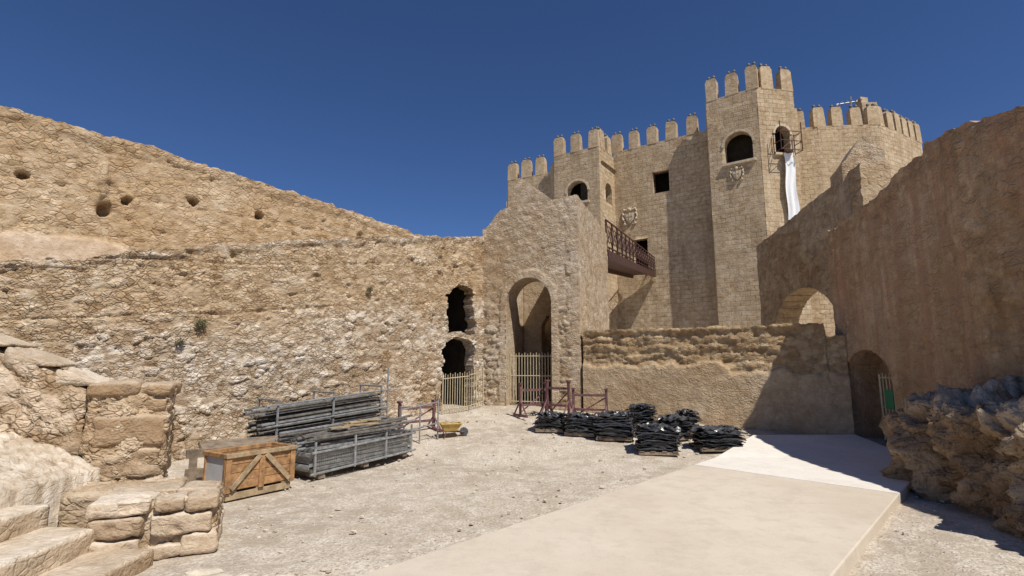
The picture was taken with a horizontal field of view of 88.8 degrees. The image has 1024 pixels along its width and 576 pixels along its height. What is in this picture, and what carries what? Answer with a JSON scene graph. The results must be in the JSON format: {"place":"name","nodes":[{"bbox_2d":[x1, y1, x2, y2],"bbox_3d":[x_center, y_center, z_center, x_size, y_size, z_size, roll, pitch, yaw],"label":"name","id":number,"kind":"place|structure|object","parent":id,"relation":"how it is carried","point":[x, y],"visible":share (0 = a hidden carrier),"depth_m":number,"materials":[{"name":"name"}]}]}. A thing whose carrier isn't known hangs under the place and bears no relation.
{"place":"outdoors","nodes":[
{"label":"outdoors","id":0,"kind":"place"},
{"bbox_2d":[0,0,1023,237],"label":"sky","id":1,"kind":"structure","parent":0,"point":[412,115],"materials":[{"name":"blue"}]},
{"bbox_2d":[135,397,1023,575],"bbox_3d":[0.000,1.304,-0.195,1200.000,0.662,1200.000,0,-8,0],"label":"ground","id":2,"kind":"structure","parent":0,"point":[912,553],"depth_m":6.00,"materials":[{"name":"beige gravel"}]},
{"bbox_2d":[0,333,224,575],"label":"stone staircase","id":3,"kind":"structure","parent":2,"relation":"on","point":[89,486],"depth_m":4.85,"materials":[{"name":"stone"}]},
{"bbox_2d":[184,435,288,481],"bbox_3d":[-3.969,2.515,7.650,1.450,0.566,0.530,6,-11,-36],"label":"timber trestle","id":4,"kind":"object","parent":2,"relation":"on","point":[193,472],"visible":0.36,"depth_m":7.43,"materials":[{"name":"brown wood"}]},
{"bbox_2d":[0,235,484,461],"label":"rampart wall","id":5,"kind":"structure","parent":2,"relation":"on","point":[288,321],"depth_m":10.00,"materials":[{"name":"stone"}]},
{"bbox_2d":[175,337,185,345],"bbox_3d":[-5.761,0.933,9.076,0.178,0.147,0.164,-4,-9,26],"label":"caper bush","id":6,"kind":"object","parent":5,"relation":"attached to","point":[180,342],"visible":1,"depth_m":9.05,"materials":[{"name":"green plant"}]},
{"bbox_2d":[195,318,207,328],"bbox_3d":[-5.541,0.635,9.325,0.223,0.192,0.218,0,-8,0],"label":"caper bush","id":7,"kind":"object","parent":5,"relation":"attached to","point":[200,324],"visible":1,"depth_m":9.31,"materials":[{"name":"green plant"}]},
{"bbox_2d":[440,287,467,404],"bbox_3d":[-2.085,1.645,14.050,1.550,3.700,1.400,8,-12,-43],"label":"rampart chamber","id":8,"kind":"object","parent":5,"relation":"attached to","point":[453,351],"visible":0.08,"depth_m":14.69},
{"bbox_2d":[202,442,296,501],"bbox_3d":[-3.366,2.336,6.717,0.560,0.545,0.950,-5,-10,32],"label":"wooden crate","id":9,"kind":"object","parent":2,"relation":"on","point":[274,462],"visible":0.91,"depth_m":6.53,"materials":[{"name":"brown wood"}]},
{"bbox_2d":[185,567,328,575],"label":"loose edge stones","id":10,"kind":"object","parent":2,"relation":"on","point":[213,571],"visible":0.96,"depth_m":4.04,"materials":[{"name":"beige stone"}]},
{"bbox_2d":[242,368,390,437],"bbox_3d":[-3.462,2.249,9.537,0.793,1.552,2.571,-7,-11,41],"label":"scaffold tube rack","id":11,"kind":"object","parent":2,"relation":"on","point":[274,420],"visible":0.59,"depth_m":9.20,"materials":[{"name":"metal"}]},
{"bbox_2d":[275,414,415,478],"bbox_3d":[-2.622,2.519,8.517,0.935,0.741,2.518,-6,-10,33],"label":"scaffold deck stack","id":12,"kind":"object","parent":2,"relation":"on","point":[362,442],"visible":0.97,"depth_m":8.09,"materials":[{"name":"metal"}]},
{"bbox_2d":[396,399,441,432],"bbox_3d":[-1.950,2.635,10.728,0.870,0.640,0.600,7,-11,-40],"label":"metal trestle","id":13,"kind":"object","parent":2,"relation":"on","point":[433,419],"visible":0.56,"depth_m":10.84,"materials":[{"name":"red paint"}]},
{"bbox_2d":[400,400,438,442],"bbox_3d":[-1.750,2.565,9.930,0.028,0.828,0.880,-8,-12,44],"label":"guardrail frame","id":14,"kind":"object","parent":2,"relation":"on","point":[420,426],"visible":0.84,"depth_m":9.95,"materials":[{"name":"metal"}]},
{"bbox_2d":[428,421,467,437],"bbox_3d":[-1.254,2.792,10.340,0.784,0.299,0.349,3,-9,-17],"label":"wheelbarrow","id":15,"kind":"object","parent":2,"relation":"on","point":[452,426],"visible":0.98,"depth_m":10.26,"materials":[{"name":"yellow paint"}]},
{"bbox_2d":[442,368,483,413],"bbox_3d":[-1.138,2.496,12.827,0.170,1.078,1.377,-8,-11,41],"label":"yellow railing","id":16,"kind":"object","parent":2,"relation":"on","point":[464,406],"visible":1,"depth_m":12.73,"materials":[{"name":"beige wood"}]},
{"bbox_2d":[513,382,550,417],"bbox_3d":[0.500,2.598,12.200,0.770,0.770,0.600,5,-10,-28],"label":"metal trestle","id":17,"kind":"object","parent":2,"relation":"on","point":[521,405],"visible":0.77,"depth_m":12.10,"materials":[{"name":"red paint"}]},
{"bbox_2d":[481,179,609,411],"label":"gate tower","id":18,"kind":"structure","parent":2,"relation":"on","point":[545,275],"depth_m":13.82,"materials":[{"name":"beige stone"}]},
{"bbox_2d":[510,352,551,403],"bbox_3d":[0.520,2.317,13.507,1.222,1.290,0.032,-3,-9,20],"label":"arch gate railing","id":19,"kind":"object","parent":18,"relation":"attached to","point":[530,375],"visible":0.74,"depth_m":13.52,"materials":[{"name":"beige wood"}]},
{"bbox_2d":[605,219,655,277],"bbox_3d":[5.746,-1.492,26.797,1.600,3.890,19.410,-3,-9,20],"label":"iron footbridge","id":20,"kind":"object","parent":18,"relation":"on","point":[619,265],"visible":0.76,"depth_m":24.03,"materials":[{"name":"brown metal"}]},
{"bbox_2d":[532,411,565,431],"bbox_3d":[0.793,2.752,10.837,0.724,0.418,0.729,-3,-9,20],"label":"slate sheet bundle","id":21,"kind":"object","parent":2,"relation":"on","point":[547,421],"visible":0.95,"depth_m":10.65,"materials":[{"name":"stone"}]},
{"bbox_2d":[541,380,571,412],"bbox_3d":[1.050,2.544,11.955,0.670,0.870,0.600,-7,-11,40],"label":"metal trestle","id":22,"kind":"object","parent":2,"relation":"on","point":[547,404],"visible":0.69,"depth_m":11.92,"materials":[{"name":"red paint"}]},
{"bbox_2d":[562,411,595,436],"bbox_3d":[1.400,2.732,10.564,0.736,0.455,0.682,-2,-9,13],"label":"slate sheet bundle","id":23,"kind":"object","parent":2,"relation":"on","point":[578,423],"visible":0.87,"depth_m":10.34,"materials":[{"name":"stone"}]},
{"bbox_2d":[571,388,607,412],"bbox_3d":[1.750,2.614,11.743,0.820,0.720,0.600,-3,-9,20],"label":"metal trestle","id":24,"kind":"object","parent":2,"relation":"on","point":[605,395],"visible":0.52,"depth_m":11.72,"materials":[{"name":"red paint"}]},
{"bbox_2d":[591,410,635,440],"bbox_3d":[1.988,2.678,10.270,0.894,0.552,0.783,-2,-9,16],"label":"slate sheet bundle","id":25,"kind":"object","parent":2,"relation":"on","point":[612,425],"visible":0.99,"depth_m":10.01,"materials":[{"name":"stone"}]},
{"bbox_2d":[624,403,657,425],"bbox_3d":[2.788,2.733,11.303,0.618,0.477,0.652,2,-9,-14],"label":"slate sheet bundle","id":26,"kind":"object","parent":2,"relation":"on","point":[644,413],"visible":0.87,"depth_m":11.12,"materials":[{"name":"stone"}]},
{"bbox_2d":[633,423,681,455],"bbox_3d":[2.587,2.672,9.320,0.844,0.527,0.731,-2,-9,14],"label":"slate sheet bundle","id":27,"kind":"object","parent":2,"relation":"on","point":[657,439],"visible":1,"depth_m":9.09,"materials":[{"name":"stone"}]},
{"bbox_2d":[653,414,692,439],"bbox_3d":[3.147,2.719,10.273,0.668,0.474,0.698,2,-9,-14],"label":"slate sheet bundle","id":28,"kind":"object","parent":2,"relation":"on","point":[674,420],"visible":0.68,"depth_m":10.08,"materials":[{"name":"stone"}]},
{"bbox_2d":[674,408,701,433],"bbox_3d":[3.570,2.715,10.709,0.537,0.490,0.547,5,-10,-30],"label":"slate sheet bundle","id":29,"kind":"object","parent":2,"relation":"on","point":[692,415],"visible":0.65,"depth_m":10.61,"materials":[{"name":"stone"}]},
{"bbox_2d":[506,62,922,336],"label":"castle","id":30,"kind":"structure","parent":2,"relation":"on","point":[697,214],"depth_m":34.46,"materials":[{"name":"stone"}]},
{"bbox_2d":[654,171,669,192],"bbox_3d":[10.509,-7.364,36.527,1.120,1.535,0.080,-6,-10,34],"label":"window frame","id":31,"kind":"structure","parent":30,"relation":"in","point":[666,171],"depth_m":36.76,"materials":[{"name":"metal"}]},
{"bbox_2d":[772,120,802,154],"bbox_3d":[16.596,-9.035,31.503,1.455,1.815,0.707,1,-9,-9],"label":"balcony scaffold","id":32,"kind":"object","parent":30,"relation":"on","point":[788,151],"visible":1,"depth_m":31.26,"materials":[{"name":"metal"}]},
{"bbox_2d":[784,153,799,219],"bbox_3d":[16.678,-6.104,31.207,0.818,4.200,0.120,1,-9,-9],"label":"white banner","id":33,"kind":"object","parent":32,"relation":"hanging from","point":[792,201],"visible":0.95,"depth_m":31.20,"materials":[{"name":"fabric"}]},
{"bbox_2d":[836,96,861,105],"bbox_3d":[23.100,-11.713,35.623,1.811,2.900,0.600,0,-8,0],"label":"roof antenna","id":34,"kind":"object","parent":30,"relation":"on","point":[850,102],"visible":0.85,"depth_m":35.74,"materials":[{"name":"metal"}]},
{"bbox_2d":[688,425,747,451],"bbox_3d":[3.731,2.722,9.533,0.994,0.430,0.824,0,-8,0],"label":"slate sheet bundle","id":35,"kind":"object","parent":2,"relation":"on","point":[709,438],"visible":0.98,"depth_m":9.32,"materials":[{"name":"stone"}]},
{"bbox_2d":[582,323,854,434],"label":"courtyard wall","id":36,"kind":"structure","parent":2,"relation":"on","point":[789,378],"depth_m":11.29,"materials":[{"name":"beige stone"}]},
{"bbox_2d":[756,163,891,325],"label":"arched side wall","id":37,"kind":"structure","parent":2,"relation":"on","point":[792,265],"depth_m":13.76,"materials":[{"name":"brown stone"}]},
{"bbox_2d":[830,136,885,221],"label":"stone pier","id":38,"kind":"structure","parent":2,"relation":"on","point":[864,149],"depth_m":11.82,"materials":[{"name":"beige stone"}]},
{"bbox_2d":[879,361,895,438],"bbox_3d":[7.441,1.874,9.831,0.217,2.400,2.400,0,-8,0],"label":"doorway back wall","id":39,"kind":"structure","parent":2,"relation":"on","point":[884,369],"depth_m":10.29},
{"bbox_2d":[827,105,1023,437],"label":"courtyard wall","id":40,"kind":"structure","parent":2,"relation":"on","point":[926,260],"depth_m":8.21,"materials":[{"name":"brown stone"}]},
{"bbox_2d":[878,373,896,439],"bbox_3d":[6.897,2.153,9.434,0.046,1.230,0.642,0,-8,0],"label":"doorway gate","id":41,"kind":"structure","parent":40,"relation":"attached to","point":[889,398],"depth_m":9.61,"materials":[{"name":"metal"}]},
{"bbox_2d":[880,375,1023,538],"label":"rock outcrop","id":42,"kind":"object","parent":2,"relation":"on","point":[958,446],"visible":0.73,"depth_m":5.95,"materials":[{"name":"brown stone"}]},
{"bbox_2d":[361,434,910,575],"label":"concrete path","id":43,"kind":"structure","parent":0,"point":[790,505],"depth_m":5.00,"materials":[{"name":"beige concrete"}]},
{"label":"rampart","id":44,"kind":"object","parent":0,"visible":0},
{"bbox_2d":[0,106,422,260],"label":"rampart wall","id":45,"kind":"structure","parent":44,"relation":"on","point":[68,191],"depth_m":10.86,"materials":[{"name":"beige stone"}]}
]}

